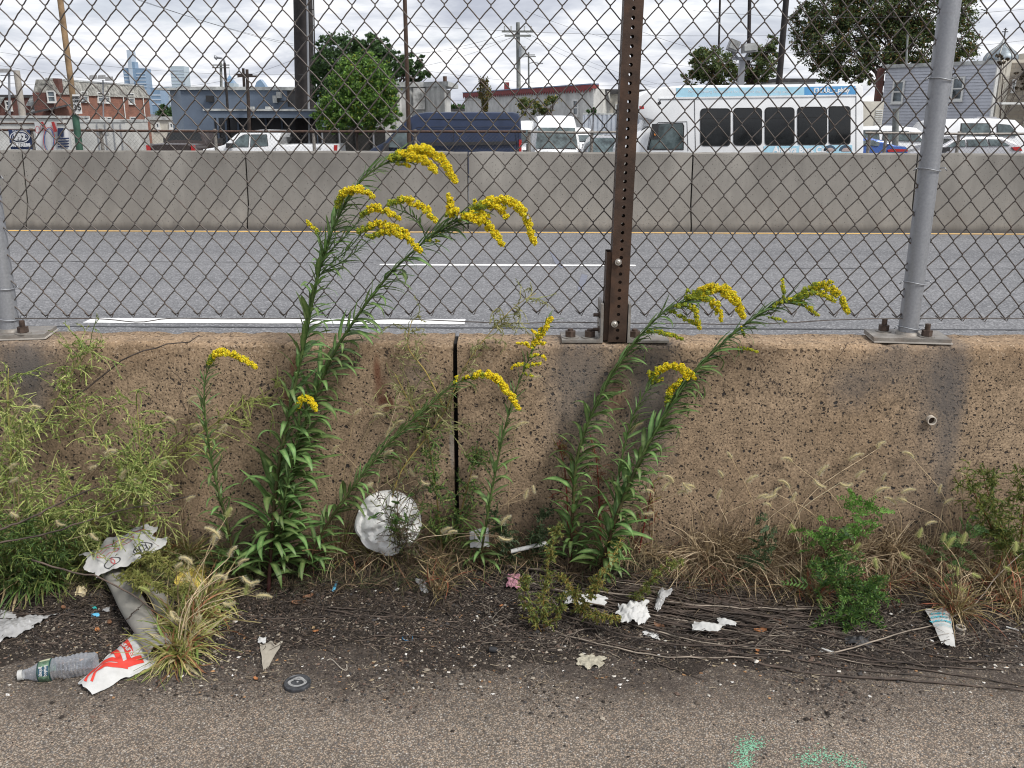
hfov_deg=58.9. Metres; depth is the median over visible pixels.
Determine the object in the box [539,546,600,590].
grass clump
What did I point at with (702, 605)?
dry stem
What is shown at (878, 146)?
blue car
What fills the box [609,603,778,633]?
dry stem
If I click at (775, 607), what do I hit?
dry stem
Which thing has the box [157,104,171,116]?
shrub
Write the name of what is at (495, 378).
goldenrod
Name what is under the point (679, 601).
dry stem
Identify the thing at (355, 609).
dry stem
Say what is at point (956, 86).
window
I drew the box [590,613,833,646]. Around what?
dry stem
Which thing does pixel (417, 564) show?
grass clump
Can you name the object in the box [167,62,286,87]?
power line
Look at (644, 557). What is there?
grass clump
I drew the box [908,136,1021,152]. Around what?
silver wagon
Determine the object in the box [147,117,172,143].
building
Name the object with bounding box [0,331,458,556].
concrete wall
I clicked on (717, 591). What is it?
dry stem
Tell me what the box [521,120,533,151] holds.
white van
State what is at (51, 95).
window
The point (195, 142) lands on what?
dark pickup
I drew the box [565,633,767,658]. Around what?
dry stem
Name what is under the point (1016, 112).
stone building
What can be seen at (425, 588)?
film scrap
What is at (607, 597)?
dry stem
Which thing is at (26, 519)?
twig
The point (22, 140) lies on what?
banner
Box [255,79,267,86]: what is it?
skyscraper
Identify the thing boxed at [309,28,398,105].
green tree
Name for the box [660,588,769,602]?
dry stem
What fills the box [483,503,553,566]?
wispy weed
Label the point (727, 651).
dry stem
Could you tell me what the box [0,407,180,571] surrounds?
wispy weed
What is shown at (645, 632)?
paper scrap
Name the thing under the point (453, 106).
distant trees
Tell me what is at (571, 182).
concrete barrier
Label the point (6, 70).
floodlight pole
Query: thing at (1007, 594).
grass clump
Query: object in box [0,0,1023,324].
chain link fence
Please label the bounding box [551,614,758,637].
dry stem
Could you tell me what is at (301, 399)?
goldenrod
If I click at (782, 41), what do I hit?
utility pole
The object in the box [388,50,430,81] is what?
green tree
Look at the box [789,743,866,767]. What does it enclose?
paint mark
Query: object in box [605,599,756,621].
dry stem
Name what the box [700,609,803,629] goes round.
dry stem
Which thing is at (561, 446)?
wispy weed
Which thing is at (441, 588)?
grass clump
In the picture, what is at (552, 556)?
wispy weed
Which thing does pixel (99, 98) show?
window
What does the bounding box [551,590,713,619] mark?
dry stem
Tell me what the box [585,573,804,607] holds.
dry stem
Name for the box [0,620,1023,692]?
plant litter
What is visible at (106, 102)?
window
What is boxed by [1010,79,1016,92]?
window
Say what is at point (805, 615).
dry stem
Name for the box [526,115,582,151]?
white van
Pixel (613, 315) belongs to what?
signpost
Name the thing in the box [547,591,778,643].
dry stem
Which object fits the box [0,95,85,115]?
row house
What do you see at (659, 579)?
dry stem
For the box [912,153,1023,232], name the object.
concrete barrier
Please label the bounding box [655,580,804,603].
dry stem
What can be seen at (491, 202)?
goldenrod
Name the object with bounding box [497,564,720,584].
dry stem
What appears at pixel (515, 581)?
net scrap
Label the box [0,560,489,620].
ground cover
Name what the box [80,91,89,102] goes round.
window
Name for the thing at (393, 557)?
grass clump
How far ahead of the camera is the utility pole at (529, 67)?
99.10 m
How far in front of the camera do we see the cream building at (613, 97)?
53.40 m
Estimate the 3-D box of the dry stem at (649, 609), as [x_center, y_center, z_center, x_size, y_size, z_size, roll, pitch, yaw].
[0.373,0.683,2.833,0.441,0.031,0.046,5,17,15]
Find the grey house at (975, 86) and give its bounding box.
[874,60,1001,126]
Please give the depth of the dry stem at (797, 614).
2.78 m
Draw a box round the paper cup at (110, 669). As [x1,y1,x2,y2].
[78,633,153,694]
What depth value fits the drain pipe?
2.91 m
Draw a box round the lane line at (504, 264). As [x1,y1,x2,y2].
[380,264,635,265]
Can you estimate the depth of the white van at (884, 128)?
38.63 m
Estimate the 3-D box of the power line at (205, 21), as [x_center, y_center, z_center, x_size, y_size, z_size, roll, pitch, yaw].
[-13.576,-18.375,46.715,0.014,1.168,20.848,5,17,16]
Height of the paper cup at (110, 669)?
0.036 m
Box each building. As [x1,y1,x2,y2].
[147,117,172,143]
[156,86,362,144]
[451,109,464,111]
[462,82,610,126]
[605,89,649,112]
[759,78,817,84]
[993,53,1023,127]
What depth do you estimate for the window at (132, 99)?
78.07 m
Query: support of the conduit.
on the ground at (152, 115)
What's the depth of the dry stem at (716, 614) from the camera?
2.80 m
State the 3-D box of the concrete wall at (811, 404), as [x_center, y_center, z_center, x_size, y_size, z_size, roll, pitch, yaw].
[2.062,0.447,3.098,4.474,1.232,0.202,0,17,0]
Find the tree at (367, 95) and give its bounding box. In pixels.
[309,49,402,150]
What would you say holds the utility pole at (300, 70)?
on the ground at (152, 115)
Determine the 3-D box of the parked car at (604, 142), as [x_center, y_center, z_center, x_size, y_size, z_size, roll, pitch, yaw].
[3.585,-8.764,35.193,2.160,1.740,4.530,0,17,0]
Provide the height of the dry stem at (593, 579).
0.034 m
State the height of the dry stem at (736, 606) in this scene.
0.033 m
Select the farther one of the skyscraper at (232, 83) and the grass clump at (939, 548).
the skyscraper at (232, 83)
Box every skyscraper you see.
[123,50,152,113]
[151,88,168,113]
[160,87,175,106]
[170,66,190,87]
[224,70,238,86]
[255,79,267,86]
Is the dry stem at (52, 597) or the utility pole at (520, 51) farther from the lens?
the utility pole at (520, 51)
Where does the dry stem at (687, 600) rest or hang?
on the soil
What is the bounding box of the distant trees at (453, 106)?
[153,102,464,116]
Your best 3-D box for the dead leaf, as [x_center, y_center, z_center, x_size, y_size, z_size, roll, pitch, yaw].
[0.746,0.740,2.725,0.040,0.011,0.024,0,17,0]
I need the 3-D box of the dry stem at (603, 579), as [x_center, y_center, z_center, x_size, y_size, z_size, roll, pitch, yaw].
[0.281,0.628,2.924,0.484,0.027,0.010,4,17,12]
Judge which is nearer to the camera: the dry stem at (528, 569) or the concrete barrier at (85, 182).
the dry stem at (528, 569)
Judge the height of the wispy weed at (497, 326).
0.961 m
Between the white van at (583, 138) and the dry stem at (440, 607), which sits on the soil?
the dry stem at (440, 607)
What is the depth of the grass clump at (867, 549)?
2.96 m
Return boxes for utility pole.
[57,0,82,149]
[212,62,229,86]
[237,68,252,86]
[237,69,256,129]
[293,0,315,143]
[502,22,533,88]
[526,52,542,87]
[718,0,720,54]
[746,0,750,82]
[776,0,788,84]
[905,34,908,63]
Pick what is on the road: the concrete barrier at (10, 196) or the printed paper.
the concrete barrier at (10, 196)
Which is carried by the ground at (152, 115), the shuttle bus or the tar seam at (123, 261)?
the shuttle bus
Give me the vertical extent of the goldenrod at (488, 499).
0.869 m
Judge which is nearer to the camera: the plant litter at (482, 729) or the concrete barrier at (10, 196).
the plant litter at (482, 729)
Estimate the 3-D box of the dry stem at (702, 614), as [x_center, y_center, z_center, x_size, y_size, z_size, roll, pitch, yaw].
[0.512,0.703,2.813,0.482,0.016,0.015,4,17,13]
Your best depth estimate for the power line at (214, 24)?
44.72 m
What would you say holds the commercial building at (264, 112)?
on the ground at (152, 115)
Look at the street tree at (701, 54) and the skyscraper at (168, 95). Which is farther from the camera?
the skyscraper at (168, 95)
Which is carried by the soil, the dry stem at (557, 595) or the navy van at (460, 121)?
the dry stem at (557, 595)
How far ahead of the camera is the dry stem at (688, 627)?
2.73 m
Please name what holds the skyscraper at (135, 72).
on the ground at (152, 115)
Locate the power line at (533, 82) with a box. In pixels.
[430,71,678,84]
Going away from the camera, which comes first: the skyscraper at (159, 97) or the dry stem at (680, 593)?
the dry stem at (680, 593)
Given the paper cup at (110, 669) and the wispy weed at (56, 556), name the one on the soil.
the wispy weed at (56, 556)
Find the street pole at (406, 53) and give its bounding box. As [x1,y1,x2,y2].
[403,0,410,145]
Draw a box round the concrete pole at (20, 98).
[13,70,25,115]
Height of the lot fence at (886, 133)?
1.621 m
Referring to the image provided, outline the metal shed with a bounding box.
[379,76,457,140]
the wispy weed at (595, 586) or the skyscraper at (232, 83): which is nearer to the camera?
the wispy weed at (595, 586)
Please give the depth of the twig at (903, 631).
2.68 m
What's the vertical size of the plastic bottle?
0.064 m
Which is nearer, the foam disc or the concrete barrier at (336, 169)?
the foam disc
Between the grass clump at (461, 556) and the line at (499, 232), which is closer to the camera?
the grass clump at (461, 556)
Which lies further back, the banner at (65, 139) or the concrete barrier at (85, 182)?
the banner at (65, 139)
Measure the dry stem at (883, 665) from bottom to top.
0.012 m
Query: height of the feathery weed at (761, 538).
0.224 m
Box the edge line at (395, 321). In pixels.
[83,318,465,323]
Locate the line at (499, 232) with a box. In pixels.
[8,230,1007,234]
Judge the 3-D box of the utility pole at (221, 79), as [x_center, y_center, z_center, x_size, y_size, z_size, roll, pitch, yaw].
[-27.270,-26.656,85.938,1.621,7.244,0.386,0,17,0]
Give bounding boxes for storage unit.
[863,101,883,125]
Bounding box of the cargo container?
[80,119,149,149]
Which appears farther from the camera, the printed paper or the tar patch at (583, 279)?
the tar patch at (583, 279)
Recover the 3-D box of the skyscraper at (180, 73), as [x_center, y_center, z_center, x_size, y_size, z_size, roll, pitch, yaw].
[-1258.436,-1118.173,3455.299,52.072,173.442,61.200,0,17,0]
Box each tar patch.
[550,252,565,267]
[578,274,587,291]
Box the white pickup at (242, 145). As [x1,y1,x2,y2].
[203,129,345,150]
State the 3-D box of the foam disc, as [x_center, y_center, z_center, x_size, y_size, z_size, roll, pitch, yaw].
[-0.403,0.467,2.966,0.218,0.245,0.108,0,17,0]
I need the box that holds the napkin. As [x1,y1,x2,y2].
[615,599,649,624]
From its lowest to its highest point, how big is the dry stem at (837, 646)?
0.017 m
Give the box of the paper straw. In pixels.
[510,541,547,553]
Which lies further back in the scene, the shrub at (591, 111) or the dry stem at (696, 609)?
the shrub at (591, 111)
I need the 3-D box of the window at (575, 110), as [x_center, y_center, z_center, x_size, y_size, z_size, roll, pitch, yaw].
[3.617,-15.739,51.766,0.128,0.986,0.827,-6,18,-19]
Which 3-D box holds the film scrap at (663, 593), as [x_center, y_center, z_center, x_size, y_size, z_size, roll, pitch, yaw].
[0.467,0.671,2.839,0.042,0.039,0.105,9,19,27]
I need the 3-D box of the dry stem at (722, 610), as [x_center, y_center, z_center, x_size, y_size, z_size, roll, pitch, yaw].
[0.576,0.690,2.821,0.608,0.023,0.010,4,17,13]
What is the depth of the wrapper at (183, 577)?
2.92 m
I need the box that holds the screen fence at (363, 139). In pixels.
[318,126,385,150]
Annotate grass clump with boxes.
[0,404,141,617]
[68,395,227,593]
[114,505,273,691]
[298,382,438,588]
[333,480,459,574]
[371,529,457,588]
[403,371,565,586]
[408,540,488,609]
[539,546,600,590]
[573,422,689,588]
[625,452,826,604]
[725,440,945,596]
[766,524,915,622]
[866,451,1003,593]
[892,527,1016,642]
[953,539,1023,637]
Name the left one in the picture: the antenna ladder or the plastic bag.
the plastic bag
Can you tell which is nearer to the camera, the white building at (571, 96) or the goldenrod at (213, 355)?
the goldenrod at (213, 355)
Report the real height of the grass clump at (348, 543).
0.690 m
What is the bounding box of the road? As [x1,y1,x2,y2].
[7,228,1023,335]
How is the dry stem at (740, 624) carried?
on the soil
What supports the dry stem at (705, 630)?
on the soil
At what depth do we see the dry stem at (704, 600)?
2.85 m
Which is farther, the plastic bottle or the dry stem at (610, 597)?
the dry stem at (610, 597)
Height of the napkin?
0.042 m
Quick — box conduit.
[306,0,309,142]
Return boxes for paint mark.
[729,731,773,767]
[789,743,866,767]
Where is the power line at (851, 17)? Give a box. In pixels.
[693,9,1022,17]
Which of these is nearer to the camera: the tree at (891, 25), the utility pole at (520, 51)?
the tree at (891, 25)
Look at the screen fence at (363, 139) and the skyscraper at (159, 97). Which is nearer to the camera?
the screen fence at (363, 139)
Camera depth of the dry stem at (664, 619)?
2.78 m
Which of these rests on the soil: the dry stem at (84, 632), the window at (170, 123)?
the dry stem at (84, 632)
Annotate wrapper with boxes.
[75,585,86,596]
[174,564,209,590]
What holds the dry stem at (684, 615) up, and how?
on the soil
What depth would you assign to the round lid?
2.48 m
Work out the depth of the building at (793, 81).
75.93 m
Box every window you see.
[4,101,13,111]
[46,91,56,102]
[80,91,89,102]
[96,92,101,102]
[104,92,110,103]
[127,93,135,104]
[155,122,160,129]
[169,122,172,129]
[572,99,578,116]
[890,80,905,103]
[949,76,965,101]
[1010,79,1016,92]
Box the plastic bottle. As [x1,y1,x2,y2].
[17,652,98,681]
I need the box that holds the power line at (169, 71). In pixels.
[1,52,293,74]
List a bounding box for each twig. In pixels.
[0,486,98,530]
[0,495,193,543]
[17,335,198,437]
[32,559,213,642]
[761,552,1022,657]
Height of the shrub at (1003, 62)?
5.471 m
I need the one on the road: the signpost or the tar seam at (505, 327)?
the tar seam at (505, 327)
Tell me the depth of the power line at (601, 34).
46.78 m
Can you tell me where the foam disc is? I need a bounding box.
[354,490,421,555]
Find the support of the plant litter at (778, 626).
on the soil
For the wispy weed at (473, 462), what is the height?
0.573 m
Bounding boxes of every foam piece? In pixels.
[692,621,724,630]
[717,618,736,625]
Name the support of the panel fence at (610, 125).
on the ground at (152, 115)
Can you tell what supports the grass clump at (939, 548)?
on the soil
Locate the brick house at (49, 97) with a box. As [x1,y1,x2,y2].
[32,78,151,143]
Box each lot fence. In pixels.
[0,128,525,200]
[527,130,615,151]
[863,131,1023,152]
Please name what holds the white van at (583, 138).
on the ground at (152, 115)
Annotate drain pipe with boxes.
[926,415,936,424]
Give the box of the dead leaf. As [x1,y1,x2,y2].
[754,628,766,631]
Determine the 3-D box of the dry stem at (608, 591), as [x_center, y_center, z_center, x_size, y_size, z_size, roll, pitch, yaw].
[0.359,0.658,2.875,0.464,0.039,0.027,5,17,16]
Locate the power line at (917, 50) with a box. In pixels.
[772,40,1023,53]
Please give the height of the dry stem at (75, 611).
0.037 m
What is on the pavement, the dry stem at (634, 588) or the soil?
the soil
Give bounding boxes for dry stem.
[2,596,94,616]
[12,613,120,619]
[40,596,113,598]
[42,600,114,619]
[53,617,129,637]
[258,624,346,657]
[264,615,394,629]
[279,596,457,628]
[320,606,403,614]
[368,635,511,646]
[416,593,459,625]
[482,565,682,607]
[485,563,612,584]
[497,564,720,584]
[521,585,654,602]
[526,567,672,589]
[528,573,671,594]
[530,583,722,628]
[532,563,746,587]
[533,604,768,646]
[537,571,717,617]
[545,567,651,590]
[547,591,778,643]
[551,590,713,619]
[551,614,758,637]
[555,574,696,604]
[558,633,752,658]
[561,600,792,641]
[564,586,702,612]
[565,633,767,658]
[572,565,763,589]
[573,581,757,609]
[574,581,823,624]
[582,588,816,609]
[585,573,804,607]
[587,567,708,591]
[589,607,790,651]
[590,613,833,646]
[591,571,799,596]
[594,592,774,626]
[599,610,829,655]
[600,592,797,620]
[602,587,750,602]
[603,592,778,628]
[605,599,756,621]
[605,605,742,634]
[606,580,753,613]
[606,603,739,636]
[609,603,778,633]
[610,589,769,621]
[612,602,756,622]
[614,585,775,625]
[615,577,779,617]
[615,603,765,633]
[616,575,838,599]
[616,595,693,609]
[623,583,732,605]
[627,579,798,592]
[628,576,796,601]
[629,572,803,615]
[629,654,707,680]
[631,621,758,640]
[648,603,841,628]
[648,608,815,644]
[649,612,771,628]
[652,593,760,617]
[653,582,848,608]
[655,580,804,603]
[658,583,819,610]
[659,588,901,634]
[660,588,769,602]
[672,591,839,604]
[672,595,901,649]
[675,604,837,617]
[677,592,782,606]
[682,588,856,628]
[689,621,801,636]
[693,592,852,620]
[695,598,901,652]
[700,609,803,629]
[708,620,871,665]
[709,591,885,617]
[712,613,1013,662]
[713,622,987,662]
[713,633,941,677]
[736,627,1002,669]
[738,619,906,671]
[741,656,1023,690]
[747,639,1023,685]
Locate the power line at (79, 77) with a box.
[0,65,170,86]
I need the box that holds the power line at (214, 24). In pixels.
[141,0,291,45]
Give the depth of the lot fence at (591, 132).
16.58 m
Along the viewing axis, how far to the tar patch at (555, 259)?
11.75 m
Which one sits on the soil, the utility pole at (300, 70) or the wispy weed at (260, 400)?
the wispy weed at (260, 400)
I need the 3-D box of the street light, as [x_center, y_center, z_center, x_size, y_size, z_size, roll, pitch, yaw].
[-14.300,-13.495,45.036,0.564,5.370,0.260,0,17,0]
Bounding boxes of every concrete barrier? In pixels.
[0,150,27,229]
[23,150,248,229]
[246,151,468,230]
[469,151,691,231]
[690,152,916,232]
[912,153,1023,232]
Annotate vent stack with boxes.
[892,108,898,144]
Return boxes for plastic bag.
[0,614,55,641]
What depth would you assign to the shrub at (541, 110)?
43.77 m
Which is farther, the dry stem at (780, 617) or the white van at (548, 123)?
the white van at (548, 123)
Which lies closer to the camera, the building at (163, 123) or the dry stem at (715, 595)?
the dry stem at (715, 595)
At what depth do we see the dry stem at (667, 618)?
2.79 m
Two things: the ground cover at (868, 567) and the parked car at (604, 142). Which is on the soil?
the ground cover at (868, 567)
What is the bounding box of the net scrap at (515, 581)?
[506,573,520,588]
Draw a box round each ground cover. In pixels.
[0,535,274,602]
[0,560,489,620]
[237,537,686,606]
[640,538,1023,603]
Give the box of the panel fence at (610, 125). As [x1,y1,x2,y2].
[583,113,641,134]
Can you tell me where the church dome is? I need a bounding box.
[982,28,1018,60]
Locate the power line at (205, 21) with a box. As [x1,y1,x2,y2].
[139,0,291,43]
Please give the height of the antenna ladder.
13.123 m
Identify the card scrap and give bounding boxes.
[258,636,265,643]
[259,641,282,670]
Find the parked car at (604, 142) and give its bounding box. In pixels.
[580,135,615,151]
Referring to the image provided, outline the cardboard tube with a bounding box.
[101,567,174,662]
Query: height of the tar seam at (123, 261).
0.001 m
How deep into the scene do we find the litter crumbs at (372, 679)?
2.56 m
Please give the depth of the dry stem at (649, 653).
2.62 m
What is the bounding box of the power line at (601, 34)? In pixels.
[416,25,789,35]
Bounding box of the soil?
[0,556,1023,677]
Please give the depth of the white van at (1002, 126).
41.44 m
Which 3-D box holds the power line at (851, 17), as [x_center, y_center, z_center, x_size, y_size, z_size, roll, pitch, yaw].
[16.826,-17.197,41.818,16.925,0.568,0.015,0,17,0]
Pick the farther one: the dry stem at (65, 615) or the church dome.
the church dome
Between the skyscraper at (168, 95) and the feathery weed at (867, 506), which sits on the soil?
the feathery weed at (867, 506)
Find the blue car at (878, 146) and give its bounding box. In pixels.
[863,138,907,152]
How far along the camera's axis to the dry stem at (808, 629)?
2.72 m
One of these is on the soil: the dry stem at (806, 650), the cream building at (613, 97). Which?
the dry stem at (806, 650)
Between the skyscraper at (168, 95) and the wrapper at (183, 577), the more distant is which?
the skyscraper at (168, 95)
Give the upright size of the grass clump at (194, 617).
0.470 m
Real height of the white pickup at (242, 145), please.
2.003 m
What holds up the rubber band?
on the pavement
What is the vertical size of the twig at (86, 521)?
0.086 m
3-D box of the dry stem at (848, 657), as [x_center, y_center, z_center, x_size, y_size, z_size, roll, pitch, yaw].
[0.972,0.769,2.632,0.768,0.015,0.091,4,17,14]
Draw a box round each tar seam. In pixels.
[57,326,1023,329]
[77,261,372,262]
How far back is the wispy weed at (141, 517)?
2.83 m
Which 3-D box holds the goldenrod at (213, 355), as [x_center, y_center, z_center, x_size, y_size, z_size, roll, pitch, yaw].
[-0.890,0.275,2.794,0.219,0.784,0.174,9,19,28]
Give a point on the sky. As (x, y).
(609, 21)
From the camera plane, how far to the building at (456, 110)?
114.75 m
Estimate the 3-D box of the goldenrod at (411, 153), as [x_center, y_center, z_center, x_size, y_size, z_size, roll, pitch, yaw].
[-0.551,-0.019,2.794,0.756,1.405,0.262,-4,17,-14]
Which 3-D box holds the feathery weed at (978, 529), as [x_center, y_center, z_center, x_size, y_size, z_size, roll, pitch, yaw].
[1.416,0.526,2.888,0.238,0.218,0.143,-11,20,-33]
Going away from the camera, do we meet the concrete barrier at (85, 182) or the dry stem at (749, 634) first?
the dry stem at (749, 634)
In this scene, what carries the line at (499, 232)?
on the road
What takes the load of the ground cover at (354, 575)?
on the soil
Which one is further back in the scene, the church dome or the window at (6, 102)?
the church dome
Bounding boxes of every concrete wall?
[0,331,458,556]
[457,333,1023,559]
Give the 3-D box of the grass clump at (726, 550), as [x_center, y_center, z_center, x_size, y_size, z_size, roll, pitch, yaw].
[0.713,0.467,2.872,0.684,0.470,0.291,0,17,0]
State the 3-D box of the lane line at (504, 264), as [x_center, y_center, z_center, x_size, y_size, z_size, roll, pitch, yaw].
[-0.054,-1.500,11.427,3.226,0.001,0.142,0,17,0]
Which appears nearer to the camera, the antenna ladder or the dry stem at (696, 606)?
the dry stem at (696, 606)
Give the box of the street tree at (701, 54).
[680,34,779,84]
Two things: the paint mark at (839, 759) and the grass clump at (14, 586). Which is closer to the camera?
the paint mark at (839, 759)
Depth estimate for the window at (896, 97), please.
46.90 m
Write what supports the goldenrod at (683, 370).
on the soil
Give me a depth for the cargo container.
37.72 m
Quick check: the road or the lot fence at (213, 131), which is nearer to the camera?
the road
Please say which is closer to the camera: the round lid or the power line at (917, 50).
the round lid
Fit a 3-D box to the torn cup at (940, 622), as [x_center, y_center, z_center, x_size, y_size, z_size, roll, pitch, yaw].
[1.295,0.724,2.737,0.070,0.022,0.211,5,17,15]
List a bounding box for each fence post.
[0,176,57,340]
[863,0,961,344]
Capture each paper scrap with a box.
[469,528,489,547]
[564,590,607,604]
[576,653,606,669]
[642,630,659,639]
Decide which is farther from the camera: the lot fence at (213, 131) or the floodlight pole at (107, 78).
the floodlight pole at (107, 78)
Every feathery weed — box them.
[367,485,448,543]
[737,512,778,572]
[780,526,902,633]
[788,487,894,563]
[917,514,989,585]
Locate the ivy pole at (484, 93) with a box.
[476,76,491,111]
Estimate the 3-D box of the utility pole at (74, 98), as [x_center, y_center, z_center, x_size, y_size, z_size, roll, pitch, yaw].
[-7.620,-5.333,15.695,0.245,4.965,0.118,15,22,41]
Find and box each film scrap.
[0,610,16,618]
[414,578,428,592]
[654,587,672,611]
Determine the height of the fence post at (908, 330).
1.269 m
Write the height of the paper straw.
0.035 m
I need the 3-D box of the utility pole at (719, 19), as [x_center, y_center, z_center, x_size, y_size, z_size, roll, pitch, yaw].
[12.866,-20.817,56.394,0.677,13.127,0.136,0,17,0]
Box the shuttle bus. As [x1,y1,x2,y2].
[613,84,862,152]
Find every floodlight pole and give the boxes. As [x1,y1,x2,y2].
[0,68,13,115]
[89,75,112,117]
[726,38,757,84]
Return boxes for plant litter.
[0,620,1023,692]
[5,673,1020,767]
[476,557,1023,668]
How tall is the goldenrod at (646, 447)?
0.997 m
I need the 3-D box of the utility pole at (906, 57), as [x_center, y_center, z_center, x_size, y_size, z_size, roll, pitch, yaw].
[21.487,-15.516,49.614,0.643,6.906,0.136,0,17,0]
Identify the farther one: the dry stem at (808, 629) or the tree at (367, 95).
the tree at (367, 95)
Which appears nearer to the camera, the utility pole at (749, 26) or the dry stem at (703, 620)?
the dry stem at (703, 620)
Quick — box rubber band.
[327,658,347,670]
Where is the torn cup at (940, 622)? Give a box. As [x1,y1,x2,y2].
[925,608,954,646]
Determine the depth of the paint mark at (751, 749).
2.23 m
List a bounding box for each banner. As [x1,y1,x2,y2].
[8,130,32,148]
[34,122,59,149]
[58,128,71,148]
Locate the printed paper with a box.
[79,524,166,577]
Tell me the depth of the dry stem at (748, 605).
2.83 m
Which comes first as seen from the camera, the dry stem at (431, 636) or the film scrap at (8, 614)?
the dry stem at (431, 636)
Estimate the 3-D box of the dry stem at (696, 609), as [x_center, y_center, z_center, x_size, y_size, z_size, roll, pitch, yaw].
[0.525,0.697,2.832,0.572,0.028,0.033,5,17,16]
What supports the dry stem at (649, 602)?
on the soil
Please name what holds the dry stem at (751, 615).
on the soil
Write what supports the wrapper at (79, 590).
on the soil
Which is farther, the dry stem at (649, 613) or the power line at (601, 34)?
the power line at (601, 34)
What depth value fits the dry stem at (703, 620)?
2.77 m
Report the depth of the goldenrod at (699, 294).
2.83 m
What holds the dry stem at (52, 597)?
on the soil
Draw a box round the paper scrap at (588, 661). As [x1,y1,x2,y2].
[576,653,606,669]
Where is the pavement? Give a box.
[0,641,1023,767]
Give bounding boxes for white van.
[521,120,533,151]
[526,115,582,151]
[577,127,590,149]
[863,125,921,147]
[913,117,1023,152]
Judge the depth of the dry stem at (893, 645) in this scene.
2.65 m
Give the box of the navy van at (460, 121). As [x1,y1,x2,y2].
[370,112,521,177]
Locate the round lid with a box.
[283,674,310,692]
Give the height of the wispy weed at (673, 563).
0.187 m
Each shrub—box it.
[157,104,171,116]
[515,95,561,124]
[585,107,596,129]
[995,53,1023,118]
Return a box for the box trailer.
[0,116,88,149]
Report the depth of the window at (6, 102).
66.89 m
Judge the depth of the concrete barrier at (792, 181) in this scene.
14.73 m
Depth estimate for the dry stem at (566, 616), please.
2.67 m
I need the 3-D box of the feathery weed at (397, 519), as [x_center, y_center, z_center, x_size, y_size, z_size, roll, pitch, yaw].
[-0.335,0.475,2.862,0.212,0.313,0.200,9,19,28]
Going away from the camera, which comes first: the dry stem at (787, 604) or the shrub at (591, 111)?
the dry stem at (787, 604)
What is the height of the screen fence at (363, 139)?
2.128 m
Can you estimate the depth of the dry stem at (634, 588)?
2.90 m
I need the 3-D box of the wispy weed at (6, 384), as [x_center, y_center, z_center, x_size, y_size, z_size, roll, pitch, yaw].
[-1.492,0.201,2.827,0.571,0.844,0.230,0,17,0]
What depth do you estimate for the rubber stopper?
2.63 m
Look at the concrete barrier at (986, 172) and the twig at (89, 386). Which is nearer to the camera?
the twig at (89, 386)
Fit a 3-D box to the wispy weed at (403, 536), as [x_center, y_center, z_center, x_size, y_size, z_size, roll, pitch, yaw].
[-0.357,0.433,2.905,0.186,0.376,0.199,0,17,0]
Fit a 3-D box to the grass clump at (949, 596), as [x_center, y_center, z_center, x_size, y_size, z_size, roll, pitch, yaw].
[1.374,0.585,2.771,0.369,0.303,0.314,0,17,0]
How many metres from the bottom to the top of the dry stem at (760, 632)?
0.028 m
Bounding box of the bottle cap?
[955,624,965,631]
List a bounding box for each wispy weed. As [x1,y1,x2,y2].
[0,314,124,533]
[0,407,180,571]
[0,506,83,591]
[40,386,194,583]
[85,366,288,562]
[112,544,199,598]
[363,278,554,545]
[368,467,425,562]
[407,399,498,563]
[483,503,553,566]
[516,521,573,631]
[548,427,662,558]
[556,536,623,626]
[626,555,684,600]
[950,459,1023,585]
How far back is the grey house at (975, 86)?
45.65 m
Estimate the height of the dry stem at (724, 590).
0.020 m
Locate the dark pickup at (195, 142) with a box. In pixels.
[146,132,222,150]
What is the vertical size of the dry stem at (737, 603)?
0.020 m
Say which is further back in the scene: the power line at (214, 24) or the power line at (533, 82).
the power line at (533, 82)
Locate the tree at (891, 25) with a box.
[788,0,986,98]
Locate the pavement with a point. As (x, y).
(426, 737)
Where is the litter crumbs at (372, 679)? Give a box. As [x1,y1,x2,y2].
[6,565,1022,701]
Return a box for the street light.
[214,55,230,140]
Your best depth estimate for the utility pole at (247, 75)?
41.53 m
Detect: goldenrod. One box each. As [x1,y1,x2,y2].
[186,347,262,586]
[225,143,458,594]
[246,192,537,586]
[250,393,321,577]
[278,369,520,584]
[462,310,557,573]
[538,282,746,566]
[569,278,850,583]
[589,362,697,584]
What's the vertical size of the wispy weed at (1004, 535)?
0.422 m
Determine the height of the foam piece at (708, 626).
0.018 m
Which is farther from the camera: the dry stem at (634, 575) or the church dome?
the church dome
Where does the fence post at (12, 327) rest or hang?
on the concrete wall at (166, 376)
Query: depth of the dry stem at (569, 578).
2.94 m
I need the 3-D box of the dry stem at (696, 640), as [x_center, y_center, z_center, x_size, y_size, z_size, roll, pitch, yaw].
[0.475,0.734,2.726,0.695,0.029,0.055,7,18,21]
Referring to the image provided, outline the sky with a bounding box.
[0,0,1023,104]
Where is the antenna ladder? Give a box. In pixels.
[308,0,316,142]
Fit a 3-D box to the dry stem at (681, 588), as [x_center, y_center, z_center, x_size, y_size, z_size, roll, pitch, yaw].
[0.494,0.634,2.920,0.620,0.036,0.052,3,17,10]
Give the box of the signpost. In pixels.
[560,0,668,342]

